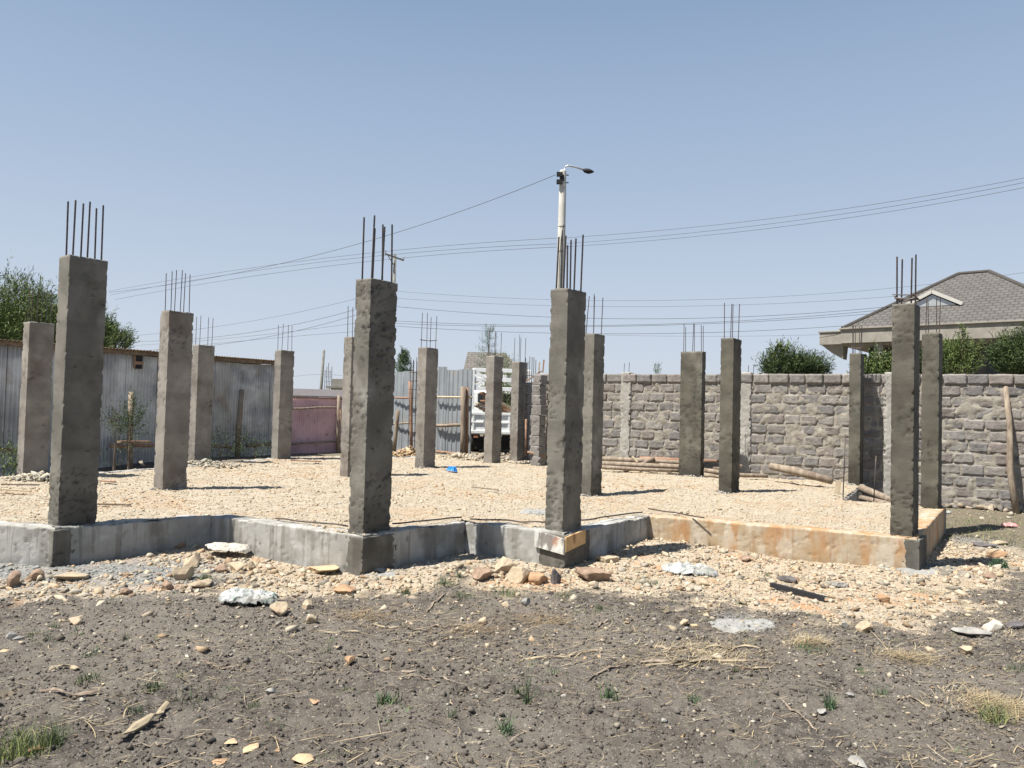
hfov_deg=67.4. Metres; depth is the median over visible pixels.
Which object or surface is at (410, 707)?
sprouts
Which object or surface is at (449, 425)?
wooden rail
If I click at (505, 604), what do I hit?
stone
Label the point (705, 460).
log
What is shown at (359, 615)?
dry grass
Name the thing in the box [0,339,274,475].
corrugated shed
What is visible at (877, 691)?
grass tuft
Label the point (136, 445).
wooden rail
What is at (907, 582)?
rubble
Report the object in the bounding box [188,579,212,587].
stone
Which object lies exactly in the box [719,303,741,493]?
concrete column
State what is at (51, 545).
house foundation
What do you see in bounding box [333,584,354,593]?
stone
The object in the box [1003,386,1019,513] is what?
wooden pole
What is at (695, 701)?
grass tuft
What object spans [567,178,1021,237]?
overhead wire
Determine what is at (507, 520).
rebar rod
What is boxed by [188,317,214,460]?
concrete column
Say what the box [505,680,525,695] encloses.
grass tuft
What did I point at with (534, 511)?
cement crust
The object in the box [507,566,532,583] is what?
stone
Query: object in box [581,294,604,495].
concrete column
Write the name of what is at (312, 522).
rebar rod
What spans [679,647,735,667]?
dry stalk
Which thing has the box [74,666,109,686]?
grass tuft
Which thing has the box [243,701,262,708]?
grass tuft
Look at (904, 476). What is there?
concrete column
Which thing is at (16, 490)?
plank
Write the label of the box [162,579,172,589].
stone
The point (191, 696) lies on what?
grass tuft
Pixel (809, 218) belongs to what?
overhead wire
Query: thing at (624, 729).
soil lumps
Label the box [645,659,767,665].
dry stalk
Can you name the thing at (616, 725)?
pebbles
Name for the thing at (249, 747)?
stone flake
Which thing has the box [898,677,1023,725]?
dry grass
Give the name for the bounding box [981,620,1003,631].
stone
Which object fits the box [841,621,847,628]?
stone
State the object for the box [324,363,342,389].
unfinished building
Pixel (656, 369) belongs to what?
tree
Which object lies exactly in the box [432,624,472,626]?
dry stalk
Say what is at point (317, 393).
long shed
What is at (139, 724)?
dry stalk
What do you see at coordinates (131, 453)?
wooden post
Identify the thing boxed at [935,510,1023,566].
scattered stones
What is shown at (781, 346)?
bush
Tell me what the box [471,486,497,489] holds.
plank
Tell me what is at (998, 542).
stone
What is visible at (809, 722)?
dry stalk
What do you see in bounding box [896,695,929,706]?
dry stalk
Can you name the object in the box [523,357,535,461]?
rebar cage
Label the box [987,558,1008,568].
grass tuft
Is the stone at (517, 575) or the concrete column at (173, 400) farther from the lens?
the concrete column at (173, 400)
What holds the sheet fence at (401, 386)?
on the ground at (434, 738)
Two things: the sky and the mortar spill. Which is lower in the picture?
the mortar spill
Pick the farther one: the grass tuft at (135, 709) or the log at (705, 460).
the log at (705, 460)
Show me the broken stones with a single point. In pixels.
(100, 590)
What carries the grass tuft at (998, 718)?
on the ground at (434, 738)
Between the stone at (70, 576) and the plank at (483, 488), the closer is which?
the stone at (70, 576)
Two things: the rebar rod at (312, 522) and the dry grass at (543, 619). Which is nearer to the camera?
the dry grass at (543, 619)
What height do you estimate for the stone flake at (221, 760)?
0.016 m
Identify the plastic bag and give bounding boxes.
[219,587,279,604]
[446,466,456,471]
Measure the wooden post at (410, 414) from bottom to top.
1.994 m
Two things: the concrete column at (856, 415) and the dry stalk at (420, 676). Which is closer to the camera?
the dry stalk at (420, 676)
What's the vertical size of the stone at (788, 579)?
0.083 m
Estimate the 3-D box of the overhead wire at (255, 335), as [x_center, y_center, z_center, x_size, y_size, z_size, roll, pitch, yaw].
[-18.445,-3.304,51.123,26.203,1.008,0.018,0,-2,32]
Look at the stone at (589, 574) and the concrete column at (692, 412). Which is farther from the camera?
the concrete column at (692, 412)
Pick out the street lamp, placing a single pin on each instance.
(561, 180)
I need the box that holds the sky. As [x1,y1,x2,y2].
[0,0,1023,389]
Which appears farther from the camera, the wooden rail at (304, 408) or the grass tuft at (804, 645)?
the wooden rail at (304, 408)
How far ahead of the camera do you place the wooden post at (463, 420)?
22.18 m
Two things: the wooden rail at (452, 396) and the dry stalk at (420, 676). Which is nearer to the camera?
the dry stalk at (420, 676)
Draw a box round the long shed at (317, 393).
[293,389,342,397]
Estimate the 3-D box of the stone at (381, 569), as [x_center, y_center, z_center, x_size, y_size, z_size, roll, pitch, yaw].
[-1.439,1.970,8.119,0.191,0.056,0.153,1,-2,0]
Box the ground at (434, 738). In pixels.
[0,434,1023,767]
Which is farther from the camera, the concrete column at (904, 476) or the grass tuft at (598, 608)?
the concrete column at (904, 476)
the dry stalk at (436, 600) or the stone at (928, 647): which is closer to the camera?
the stone at (928, 647)
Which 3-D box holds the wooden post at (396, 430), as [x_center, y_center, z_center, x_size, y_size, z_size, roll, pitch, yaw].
[-3.404,1.367,22.565,0.196,1.225,0.118,1,-2,0]
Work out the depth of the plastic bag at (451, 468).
16.22 m
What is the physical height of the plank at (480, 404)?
0.449 m
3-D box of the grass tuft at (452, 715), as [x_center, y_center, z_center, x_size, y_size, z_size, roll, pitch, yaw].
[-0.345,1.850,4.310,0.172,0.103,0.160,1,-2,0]
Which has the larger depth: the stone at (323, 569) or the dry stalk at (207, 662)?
the stone at (323, 569)
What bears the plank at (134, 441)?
on the wooden rail at (136, 445)
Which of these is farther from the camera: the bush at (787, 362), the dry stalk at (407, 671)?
the bush at (787, 362)
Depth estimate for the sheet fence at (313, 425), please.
21.89 m
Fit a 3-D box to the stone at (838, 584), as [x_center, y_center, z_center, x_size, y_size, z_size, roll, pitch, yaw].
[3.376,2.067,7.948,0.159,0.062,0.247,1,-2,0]
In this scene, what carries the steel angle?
on the rubble at (907, 582)
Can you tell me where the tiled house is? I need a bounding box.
[464,352,512,386]
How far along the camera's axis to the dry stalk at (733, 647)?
5.80 m
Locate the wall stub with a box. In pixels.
[529,375,546,465]
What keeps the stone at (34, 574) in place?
on the ground at (434, 738)
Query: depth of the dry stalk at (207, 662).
5.04 m
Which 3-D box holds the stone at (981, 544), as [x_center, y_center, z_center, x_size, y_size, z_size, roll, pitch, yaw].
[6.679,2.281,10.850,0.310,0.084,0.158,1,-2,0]
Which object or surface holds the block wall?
on the ground at (434, 738)
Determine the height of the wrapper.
0.092 m
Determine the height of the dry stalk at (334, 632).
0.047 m
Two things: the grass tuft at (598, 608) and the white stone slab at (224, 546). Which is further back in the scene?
the white stone slab at (224, 546)
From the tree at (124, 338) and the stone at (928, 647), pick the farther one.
the tree at (124, 338)
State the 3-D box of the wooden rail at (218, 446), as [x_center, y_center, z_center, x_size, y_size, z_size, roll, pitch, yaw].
[-7.186,1.559,19.100,0.094,0.151,0.562,0,-2,37]
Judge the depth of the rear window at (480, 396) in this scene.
28.09 m
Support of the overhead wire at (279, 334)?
attached to the utility pole at (394, 268)
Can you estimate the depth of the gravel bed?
11.83 m
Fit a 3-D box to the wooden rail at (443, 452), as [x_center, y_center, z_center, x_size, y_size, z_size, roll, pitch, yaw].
[-1.859,2.020,22.492,0.870,0.116,0.081,1,-2,20]
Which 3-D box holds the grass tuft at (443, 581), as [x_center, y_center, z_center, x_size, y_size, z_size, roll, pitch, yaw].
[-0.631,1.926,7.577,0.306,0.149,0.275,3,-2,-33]
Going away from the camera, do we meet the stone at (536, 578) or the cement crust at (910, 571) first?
the stone at (536, 578)
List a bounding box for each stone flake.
[211,758,227,764]
[224,738,236,743]
[243,742,258,752]
[292,753,313,763]
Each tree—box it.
[0,252,125,347]
[105,312,138,348]
[395,345,412,371]
[497,348,517,436]
[653,362,661,372]
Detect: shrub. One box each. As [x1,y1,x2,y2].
[0,431,17,474]
[0,432,27,475]
[100,398,151,470]
[105,385,155,469]
[201,421,244,461]
[231,425,271,458]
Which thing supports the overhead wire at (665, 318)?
attached to the bungalow
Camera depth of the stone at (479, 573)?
7.86 m
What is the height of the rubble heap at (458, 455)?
0.254 m
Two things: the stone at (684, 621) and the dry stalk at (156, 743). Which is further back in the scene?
the stone at (684, 621)
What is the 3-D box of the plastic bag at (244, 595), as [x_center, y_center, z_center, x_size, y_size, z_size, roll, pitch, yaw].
[-2.281,1.829,6.655,0.506,0.138,0.252,1,-2,0]
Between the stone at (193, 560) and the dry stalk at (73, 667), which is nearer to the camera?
the dry stalk at (73, 667)
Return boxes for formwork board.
[534,530,564,554]
[565,529,585,551]
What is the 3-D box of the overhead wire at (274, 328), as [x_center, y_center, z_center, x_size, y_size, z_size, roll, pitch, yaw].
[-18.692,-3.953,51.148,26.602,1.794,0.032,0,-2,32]
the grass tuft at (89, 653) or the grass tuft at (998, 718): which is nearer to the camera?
the grass tuft at (998, 718)
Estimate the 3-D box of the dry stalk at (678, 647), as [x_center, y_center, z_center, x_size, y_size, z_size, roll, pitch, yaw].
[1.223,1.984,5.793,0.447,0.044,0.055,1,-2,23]
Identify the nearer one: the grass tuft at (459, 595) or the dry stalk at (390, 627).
the dry stalk at (390, 627)
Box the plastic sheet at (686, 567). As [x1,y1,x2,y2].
[661,561,718,576]
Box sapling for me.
[474,325,510,435]
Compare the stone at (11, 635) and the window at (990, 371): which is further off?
the window at (990, 371)
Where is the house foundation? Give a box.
[0,456,945,575]
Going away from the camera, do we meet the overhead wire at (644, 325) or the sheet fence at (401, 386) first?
the sheet fence at (401, 386)
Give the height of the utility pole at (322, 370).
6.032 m
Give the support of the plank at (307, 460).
on the gravel bed
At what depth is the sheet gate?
22.70 m
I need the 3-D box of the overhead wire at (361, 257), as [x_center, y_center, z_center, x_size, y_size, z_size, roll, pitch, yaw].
[-14.829,-6.441,46.218,43.601,1.224,0.039,0,-2,40]
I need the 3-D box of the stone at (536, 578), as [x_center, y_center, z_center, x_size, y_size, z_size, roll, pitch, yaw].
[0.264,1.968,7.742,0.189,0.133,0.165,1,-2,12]
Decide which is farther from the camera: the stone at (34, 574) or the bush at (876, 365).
the bush at (876, 365)
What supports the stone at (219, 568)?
on the ground at (434, 738)
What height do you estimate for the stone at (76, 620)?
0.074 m
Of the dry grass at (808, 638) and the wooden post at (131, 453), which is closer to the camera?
the dry grass at (808, 638)
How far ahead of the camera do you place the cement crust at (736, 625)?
6.37 m
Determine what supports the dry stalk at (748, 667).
on the ground at (434, 738)
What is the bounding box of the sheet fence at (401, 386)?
[391,371,417,451]
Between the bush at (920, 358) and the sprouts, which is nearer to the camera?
the sprouts
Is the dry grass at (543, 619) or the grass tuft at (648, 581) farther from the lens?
the grass tuft at (648, 581)
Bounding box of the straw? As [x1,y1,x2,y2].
[0,573,1023,767]
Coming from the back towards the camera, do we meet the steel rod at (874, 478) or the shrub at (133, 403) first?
the shrub at (133, 403)
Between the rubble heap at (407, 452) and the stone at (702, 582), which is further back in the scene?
the rubble heap at (407, 452)
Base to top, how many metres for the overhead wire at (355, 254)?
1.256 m
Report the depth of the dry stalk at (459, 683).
4.85 m
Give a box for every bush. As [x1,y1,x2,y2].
[750,336,821,373]
[767,337,790,373]
[801,348,836,373]
[846,340,891,373]
[919,347,947,373]
[921,333,988,373]
[955,323,972,372]
[974,321,1023,374]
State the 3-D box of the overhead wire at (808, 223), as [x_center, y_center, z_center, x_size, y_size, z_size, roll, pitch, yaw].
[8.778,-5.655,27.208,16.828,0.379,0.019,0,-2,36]
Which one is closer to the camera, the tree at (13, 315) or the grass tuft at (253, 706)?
the grass tuft at (253, 706)
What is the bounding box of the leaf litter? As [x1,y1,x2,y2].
[0,573,1021,767]
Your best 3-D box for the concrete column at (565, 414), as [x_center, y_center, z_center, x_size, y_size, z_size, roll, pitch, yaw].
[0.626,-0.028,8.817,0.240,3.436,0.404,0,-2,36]
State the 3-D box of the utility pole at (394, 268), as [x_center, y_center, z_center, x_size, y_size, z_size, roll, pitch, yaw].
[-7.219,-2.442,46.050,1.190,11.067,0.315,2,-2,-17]
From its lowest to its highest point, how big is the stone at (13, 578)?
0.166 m
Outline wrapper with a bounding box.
[1001,522,1017,526]
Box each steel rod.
[842,434,845,498]
[873,456,876,501]
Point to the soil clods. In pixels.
(443, 693)
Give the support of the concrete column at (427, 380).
on the gravel bed
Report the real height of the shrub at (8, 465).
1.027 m
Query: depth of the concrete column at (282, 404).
18.95 m
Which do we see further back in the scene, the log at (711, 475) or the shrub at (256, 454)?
the shrub at (256, 454)
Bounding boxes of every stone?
[5,631,19,638]
[6,570,20,586]
[13,636,25,639]
[25,569,44,580]
[52,572,89,580]
[68,615,82,625]
[120,586,132,593]
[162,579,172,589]
[172,566,194,580]
[174,542,185,548]
[183,552,199,566]
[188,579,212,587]
[214,564,226,572]
[228,561,243,571]
[247,561,255,568]
[265,687,275,694]
[269,601,287,615]
[302,600,312,609]
[306,614,316,622]
[307,565,339,573]
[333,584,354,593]
[345,656,354,664]
[372,567,385,572]
[472,567,494,579]
[478,617,486,623]
[495,556,516,572]
[501,601,508,606]
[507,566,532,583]
[521,598,529,605]
[528,571,547,584]
[551,568,560,584]
[575,567,611,581]
[594,554,618,562]
[661,605,669,612]
[680,619,688,624]
[696,579,710,585]
[740,555,751,561]
[776,575,796,582]
[817,708,826,713]
[831,582,848,586]
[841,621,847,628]
[845,692,854,696]
[847,755,867,767]
[855,620,873,632]
[876,593,889,603]
[925,646,935,652]
[951,627,992,635]
[958,645,972,654]
[972,542,997,547]
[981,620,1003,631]
[982,572,996,578]
[987,550,1007,557]
[991,540,1007,544]
[1004,620,1023,627]
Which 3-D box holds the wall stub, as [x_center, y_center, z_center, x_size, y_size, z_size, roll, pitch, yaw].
[0.658,1.036,19.382,0.336,2.548,0.329,0,-2,34]
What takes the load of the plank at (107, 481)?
on the gravel bed
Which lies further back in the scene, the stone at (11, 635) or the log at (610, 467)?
the log at (610, 467)
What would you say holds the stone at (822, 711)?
on the ground at (434, 738)
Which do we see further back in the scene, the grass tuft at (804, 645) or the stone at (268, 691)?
the grass tuft at (804, 645)
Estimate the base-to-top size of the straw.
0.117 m
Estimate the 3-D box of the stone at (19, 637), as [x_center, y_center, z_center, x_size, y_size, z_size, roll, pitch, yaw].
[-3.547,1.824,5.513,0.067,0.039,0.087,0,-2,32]
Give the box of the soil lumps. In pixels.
[0,578,1023,767]
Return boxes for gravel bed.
[0,456,932,533]
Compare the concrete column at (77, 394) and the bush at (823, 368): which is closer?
the concrete column at (77, 394)
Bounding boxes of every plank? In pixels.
[0,488,31,491]
[1,483,39,485]
[97,503,130,505]
[99,480,116,482]
[117,441,150,442]
[290,460,320,461]
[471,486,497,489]
[474,402,504,412]
[479,392,510,411]
[485,395,510,409]
[834,480,840,493]
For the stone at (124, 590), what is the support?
on the ground at (434, 738)
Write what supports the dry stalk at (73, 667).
on the ground at (434, 738)
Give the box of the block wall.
[533,372,1023,510]
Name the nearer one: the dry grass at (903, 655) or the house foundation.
the dry grass at (903, 655)
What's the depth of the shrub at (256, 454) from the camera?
19.14 m
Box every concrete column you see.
[17,286,54,474]
[48,200,107,525]
[153,270,193,489]
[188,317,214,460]
[271,324,294,458]
[340,311,354,476]
[348,215,397,533]
[415,313,437,467]
[484,330,502,462]
[509,336,526,460]
[545,235,585,531]
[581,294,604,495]
[679,323,705,476]
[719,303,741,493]
[848,324,863,485]
[890,254,919,536]
[921,296,942,508]
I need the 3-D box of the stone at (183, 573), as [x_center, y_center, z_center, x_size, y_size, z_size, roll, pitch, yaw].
[-3.231,1.876,7.547,0.205,0.179,0.147,3,-2,-29]
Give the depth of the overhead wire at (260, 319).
49.69 m
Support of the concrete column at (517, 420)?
on the house foundation
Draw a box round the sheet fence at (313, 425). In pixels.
[290,397,341,453]
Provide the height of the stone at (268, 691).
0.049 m
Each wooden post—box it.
[127,392,133,467]
[234,389,243,457]
[336,395,339,452]
[339,410,341,452]
[393,410,399,450]
[408,381,412,446]
[460,386,465,453]
[465,388,468,453]
[525,419,526,455]
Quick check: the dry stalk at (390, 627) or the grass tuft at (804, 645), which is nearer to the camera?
the grass tuft at (804, 645)
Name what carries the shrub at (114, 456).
on the ground at (434, 738)
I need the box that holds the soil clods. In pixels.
[0,532,1023,767]
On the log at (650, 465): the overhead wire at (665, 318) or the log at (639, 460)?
the log at (639, 460)
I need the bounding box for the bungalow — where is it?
[818,269,1023,373]
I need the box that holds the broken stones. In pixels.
[0,543,1023,607]
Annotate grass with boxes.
[321,602,411,630]
[430,616,532,639]
[498,604,597,629]
[618,631,785,674]
[777,630,845,650]
[862,645,958,669]
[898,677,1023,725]
[939,508,1023,546]
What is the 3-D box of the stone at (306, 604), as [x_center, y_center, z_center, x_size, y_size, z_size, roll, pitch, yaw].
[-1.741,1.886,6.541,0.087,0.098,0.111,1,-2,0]
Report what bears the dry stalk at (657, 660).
on the ground at (434, 738)
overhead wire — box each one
[109,174,555,292]
[112,238,552,290]
[112,244,544,294]
[115,247,551,299]
[133,299,352,335]
[133,323,351,345]
[145,315,354,350]
[148,332,343,350]
[197,309,355,338]
[395,314,864,326]
[397,306,891,318]
[398,326,836,333]
[399,272,1023,300]
[399,283,1023,306]
[403,310,875,325]
[566,182,1023,243]
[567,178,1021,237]
[568,187,1023,246]
[622,334,829,335]
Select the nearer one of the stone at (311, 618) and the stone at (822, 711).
the stone at (822, 711)
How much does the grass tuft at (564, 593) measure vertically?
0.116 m
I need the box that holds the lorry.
[471,368,530,451]
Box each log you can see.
[601,465,678,471]
[602,456,742,467]
[602,461,718,469]
[623,456,654,471]
[639,456,716,462]
[659,463,718,468]
[704,468,767,477]
[704,474,718,477]
[769,463,833,483]
[858,484,889,501]
[859,495,890,502]
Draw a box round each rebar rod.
[275,518,347,526]
[392,517,461,523]
[471,518,544,522]
[581,512,642,520]
[648,508,704,517]
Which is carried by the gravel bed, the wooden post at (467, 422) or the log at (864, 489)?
the log at (864, 489)
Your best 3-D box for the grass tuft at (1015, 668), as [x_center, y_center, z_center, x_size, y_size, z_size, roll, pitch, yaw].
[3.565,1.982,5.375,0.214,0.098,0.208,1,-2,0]
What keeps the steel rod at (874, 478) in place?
on the gravel bed
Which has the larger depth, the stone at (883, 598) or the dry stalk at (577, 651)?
the stone at (883, 598)
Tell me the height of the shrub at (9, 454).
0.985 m
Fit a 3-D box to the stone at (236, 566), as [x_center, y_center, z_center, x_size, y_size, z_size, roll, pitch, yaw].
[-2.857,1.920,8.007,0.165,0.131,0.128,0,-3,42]
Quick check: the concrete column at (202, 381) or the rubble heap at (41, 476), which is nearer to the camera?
the rubble heap at (41, 476)
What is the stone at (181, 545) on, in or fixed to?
on the ground at (434, 738)
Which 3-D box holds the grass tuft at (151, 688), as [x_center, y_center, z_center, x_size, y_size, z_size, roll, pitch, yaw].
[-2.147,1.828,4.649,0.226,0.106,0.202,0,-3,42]
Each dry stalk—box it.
[38,687,99,695]
[49,664,80,669]
[118,701,169,736]
[133,741,165,747]
[204,659,246,669]
[310,630,357,632]
[359,624,422,628]
[380,669,428,672]
[404,675,434,679]
[426,593,445,612]
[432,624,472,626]
[442,676,475,690]
[511,653,569,659]
[546,649,603,658]
[585,664,634,678]
[639,655,722,662]
[645,642,704,651]
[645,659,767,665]
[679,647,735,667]
[707,644,760,648]
[722,663,774,668]
[781,698,815,729]
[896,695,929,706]
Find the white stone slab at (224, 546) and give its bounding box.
[204,542,249,551]
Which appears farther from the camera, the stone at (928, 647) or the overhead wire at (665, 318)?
the overhead wire at (665, 318)
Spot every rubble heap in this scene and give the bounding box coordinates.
[0,470,101,482]
[138,458,262,468]
[392,445,440,456]
[402,452,483,460]
[442,452,528,462]
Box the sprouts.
[39,585,1021,767]
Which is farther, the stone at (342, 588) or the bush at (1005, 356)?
the bush at (1005, 356)
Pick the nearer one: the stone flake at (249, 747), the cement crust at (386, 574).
the stone flake at (249, 747)
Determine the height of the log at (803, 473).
0.344 m
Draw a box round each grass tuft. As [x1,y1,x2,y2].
[0,716,71,767]
[17,712,77,749]
[29,631,58,641]
[46,620,65,627]
[73,643,102,657]
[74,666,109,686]
[123,697,148,716]
[137,677,170,693]
[156,683,217,711]
[194,568,216,581]
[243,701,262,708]
[318,642,330,653]
[373,689,404,707]
[398,584,410,594]
[435,574,456,586]
[442,704,464,726]
[453,588,474,601]
[485,584,524,598]
[490,710,518,737]
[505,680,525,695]
[518,658,548,704]
[551,591,584,599]
[593,603,604,613]
[597,677,621,700]
[634,575,661,585]
[687,690,700,704]
[786,639,831,654]
[820,687,845,710]
[854,666,870,675]
[870,685,890,695]
[966,692,1017,726]
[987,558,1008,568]
[1003,659,1023,672]
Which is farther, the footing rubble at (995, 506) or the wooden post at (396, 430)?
the wooden post at (396, 430)
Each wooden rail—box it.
[0,448,17,451]
[109,444,154,448]
[212,444,233,448]
[245,442,271,446]
[291,441,340,444]
[293,406,341,409]
[435,450,456,453]
[436,423,459,426]
[437,396,472,397]
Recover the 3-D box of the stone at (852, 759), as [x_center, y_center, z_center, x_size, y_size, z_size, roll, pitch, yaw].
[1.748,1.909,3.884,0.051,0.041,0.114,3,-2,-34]
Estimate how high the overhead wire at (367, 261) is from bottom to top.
1.037 m
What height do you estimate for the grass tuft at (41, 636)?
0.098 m
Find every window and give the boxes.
[478,393,510,405]
[987,356,1001,373]
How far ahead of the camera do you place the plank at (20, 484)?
11.59 m
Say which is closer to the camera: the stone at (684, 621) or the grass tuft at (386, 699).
the grass tuft at (386, 699)
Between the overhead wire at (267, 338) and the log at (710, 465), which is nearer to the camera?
the log at (710, 465)
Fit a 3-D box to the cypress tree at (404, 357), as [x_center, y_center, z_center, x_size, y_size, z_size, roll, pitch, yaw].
[-4.790,0.558,34.019,1.182,4.600,1.065,3,-3,-41]
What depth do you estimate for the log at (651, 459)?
17.58 m
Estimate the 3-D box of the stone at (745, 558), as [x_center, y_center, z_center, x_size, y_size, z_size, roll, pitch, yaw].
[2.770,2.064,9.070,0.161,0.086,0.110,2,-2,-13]
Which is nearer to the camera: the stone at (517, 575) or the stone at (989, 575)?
the stone at (517, 575)
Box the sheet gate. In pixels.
[435,367,472,454]
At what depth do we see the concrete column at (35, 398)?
13.28 m
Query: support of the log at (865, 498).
on the gravel bed
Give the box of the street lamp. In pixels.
[556,165,593,287]
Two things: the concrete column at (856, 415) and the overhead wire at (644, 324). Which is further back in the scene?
the overhead wire at (644, 324)
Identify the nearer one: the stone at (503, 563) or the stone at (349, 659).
the stone at (349, 659)
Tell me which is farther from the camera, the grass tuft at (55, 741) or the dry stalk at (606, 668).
the dry stalk at (606, 668)
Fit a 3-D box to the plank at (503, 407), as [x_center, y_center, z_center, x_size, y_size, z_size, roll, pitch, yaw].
[-0.519,0.607,25.624,0.160,0.609,2.885,1,-2,18]
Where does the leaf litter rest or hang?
on the ground at (434, 738)
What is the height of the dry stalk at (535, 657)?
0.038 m
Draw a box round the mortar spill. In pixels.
[13,466,866,495]
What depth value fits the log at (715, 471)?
16.26 m
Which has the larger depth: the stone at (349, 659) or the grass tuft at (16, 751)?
the stone at (349, 659)
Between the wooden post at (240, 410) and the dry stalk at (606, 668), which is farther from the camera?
the wooden post at (240, 410)
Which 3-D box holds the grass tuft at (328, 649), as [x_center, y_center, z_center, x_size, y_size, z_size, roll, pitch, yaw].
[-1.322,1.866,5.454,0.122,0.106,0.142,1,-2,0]
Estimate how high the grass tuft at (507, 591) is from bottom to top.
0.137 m
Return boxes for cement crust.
[363,570,399,576]
[520,509,545,514]
[710,618,775,632]
[877,566,938,575]
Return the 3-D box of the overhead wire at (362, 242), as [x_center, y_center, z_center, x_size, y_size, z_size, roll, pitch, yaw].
[-11.909,-6.359,37.221,34.634,1.556,0.022,0,-2,39]
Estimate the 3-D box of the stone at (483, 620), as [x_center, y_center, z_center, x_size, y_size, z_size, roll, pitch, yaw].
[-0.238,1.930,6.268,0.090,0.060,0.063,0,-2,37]
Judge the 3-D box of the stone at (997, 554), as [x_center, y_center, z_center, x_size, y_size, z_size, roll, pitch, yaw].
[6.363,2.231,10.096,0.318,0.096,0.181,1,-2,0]
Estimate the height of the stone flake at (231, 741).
0.008 m
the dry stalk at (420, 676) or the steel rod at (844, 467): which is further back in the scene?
the steel rod at (844, 467)
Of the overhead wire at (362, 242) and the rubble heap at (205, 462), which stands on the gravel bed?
the rubble heap at (205, 462)
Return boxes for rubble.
[0,536,1023,678]
[862,501,1023,512]
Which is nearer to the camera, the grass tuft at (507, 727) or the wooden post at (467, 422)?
the grass tuft at (507, 727)
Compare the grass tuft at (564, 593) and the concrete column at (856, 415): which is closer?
the grass tuft at (564, 593)
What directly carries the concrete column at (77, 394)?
on the house foundation
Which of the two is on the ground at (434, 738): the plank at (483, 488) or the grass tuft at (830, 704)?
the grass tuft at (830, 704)
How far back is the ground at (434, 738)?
5.04 m
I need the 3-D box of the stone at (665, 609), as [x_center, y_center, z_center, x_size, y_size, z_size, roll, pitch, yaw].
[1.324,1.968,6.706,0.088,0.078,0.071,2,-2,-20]
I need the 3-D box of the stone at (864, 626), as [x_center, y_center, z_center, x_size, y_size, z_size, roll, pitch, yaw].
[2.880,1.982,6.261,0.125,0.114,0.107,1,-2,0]
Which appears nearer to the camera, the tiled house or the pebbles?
the pebbles
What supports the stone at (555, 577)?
on the ground at (434, 738)
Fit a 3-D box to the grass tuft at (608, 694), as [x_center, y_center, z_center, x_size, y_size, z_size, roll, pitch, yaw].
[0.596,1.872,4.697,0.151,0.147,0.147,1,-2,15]
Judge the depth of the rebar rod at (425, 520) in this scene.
8.84 m
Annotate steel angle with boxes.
[770,582,826,601]
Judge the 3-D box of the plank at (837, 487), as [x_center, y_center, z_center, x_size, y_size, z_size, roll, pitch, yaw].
[5.768,1.828,13.596,0.118,0.249,0.030,1,-2,23]
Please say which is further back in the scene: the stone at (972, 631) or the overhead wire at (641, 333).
the overhead wire at (641, 333)
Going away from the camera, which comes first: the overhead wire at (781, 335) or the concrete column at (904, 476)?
the concrete column at (904, 476)
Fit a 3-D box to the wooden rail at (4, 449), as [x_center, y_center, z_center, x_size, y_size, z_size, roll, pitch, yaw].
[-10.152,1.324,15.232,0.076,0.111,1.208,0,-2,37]
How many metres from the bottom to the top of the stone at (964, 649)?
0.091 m
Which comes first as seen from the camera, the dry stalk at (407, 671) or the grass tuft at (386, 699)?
the grass tuft at (386, 699)
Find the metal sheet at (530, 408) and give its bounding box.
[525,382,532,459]
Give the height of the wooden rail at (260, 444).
0.126 m
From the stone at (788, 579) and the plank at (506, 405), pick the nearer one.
the stone at (788, 579)
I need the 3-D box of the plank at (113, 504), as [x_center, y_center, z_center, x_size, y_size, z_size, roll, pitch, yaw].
[-5.035,1.514,9.667,0.450,0.030,0.031,2,-2,-9]
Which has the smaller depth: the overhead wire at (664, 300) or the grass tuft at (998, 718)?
the grass tuft at (998, 718)
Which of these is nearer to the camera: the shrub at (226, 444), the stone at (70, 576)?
the stone at (70, 576)
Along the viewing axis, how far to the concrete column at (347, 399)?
14.90 m
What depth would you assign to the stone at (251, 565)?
8.09 m
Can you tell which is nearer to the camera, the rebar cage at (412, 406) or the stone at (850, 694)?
the stone at (850, 694)
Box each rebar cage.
[408,359,416,452]
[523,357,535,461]
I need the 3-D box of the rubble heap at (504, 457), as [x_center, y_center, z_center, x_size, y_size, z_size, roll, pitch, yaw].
[-0.535,2.031,21.590,5.576,0.299,3.102,1,-2,0]
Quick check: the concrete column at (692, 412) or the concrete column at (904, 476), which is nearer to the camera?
the concrete column at (904, 476)
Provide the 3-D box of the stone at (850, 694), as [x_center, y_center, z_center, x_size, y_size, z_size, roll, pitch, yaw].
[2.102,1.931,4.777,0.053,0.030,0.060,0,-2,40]
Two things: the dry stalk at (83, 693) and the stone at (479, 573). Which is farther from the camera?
the stone at (479, 573)
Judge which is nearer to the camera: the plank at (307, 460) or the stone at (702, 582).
the stone at (702, 582)
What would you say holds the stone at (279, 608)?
on the ground at (434, 738)
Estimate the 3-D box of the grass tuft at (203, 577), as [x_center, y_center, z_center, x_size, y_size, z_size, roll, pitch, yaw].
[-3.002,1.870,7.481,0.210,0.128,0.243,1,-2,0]
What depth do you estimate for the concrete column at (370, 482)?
8.21 m
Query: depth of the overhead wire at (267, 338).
49.38 m
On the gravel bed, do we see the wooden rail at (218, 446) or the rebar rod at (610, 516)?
the rebar rod at (610, 516)
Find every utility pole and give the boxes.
[319,350,324,388]
[385,250,403,282]
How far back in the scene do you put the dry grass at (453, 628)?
6.08 m
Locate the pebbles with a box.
[0,568,1023,767]
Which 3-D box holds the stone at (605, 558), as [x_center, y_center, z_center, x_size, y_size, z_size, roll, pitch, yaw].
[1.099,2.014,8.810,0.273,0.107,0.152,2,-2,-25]
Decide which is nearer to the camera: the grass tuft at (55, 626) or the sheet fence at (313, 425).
the grass tuft at (55, 626)

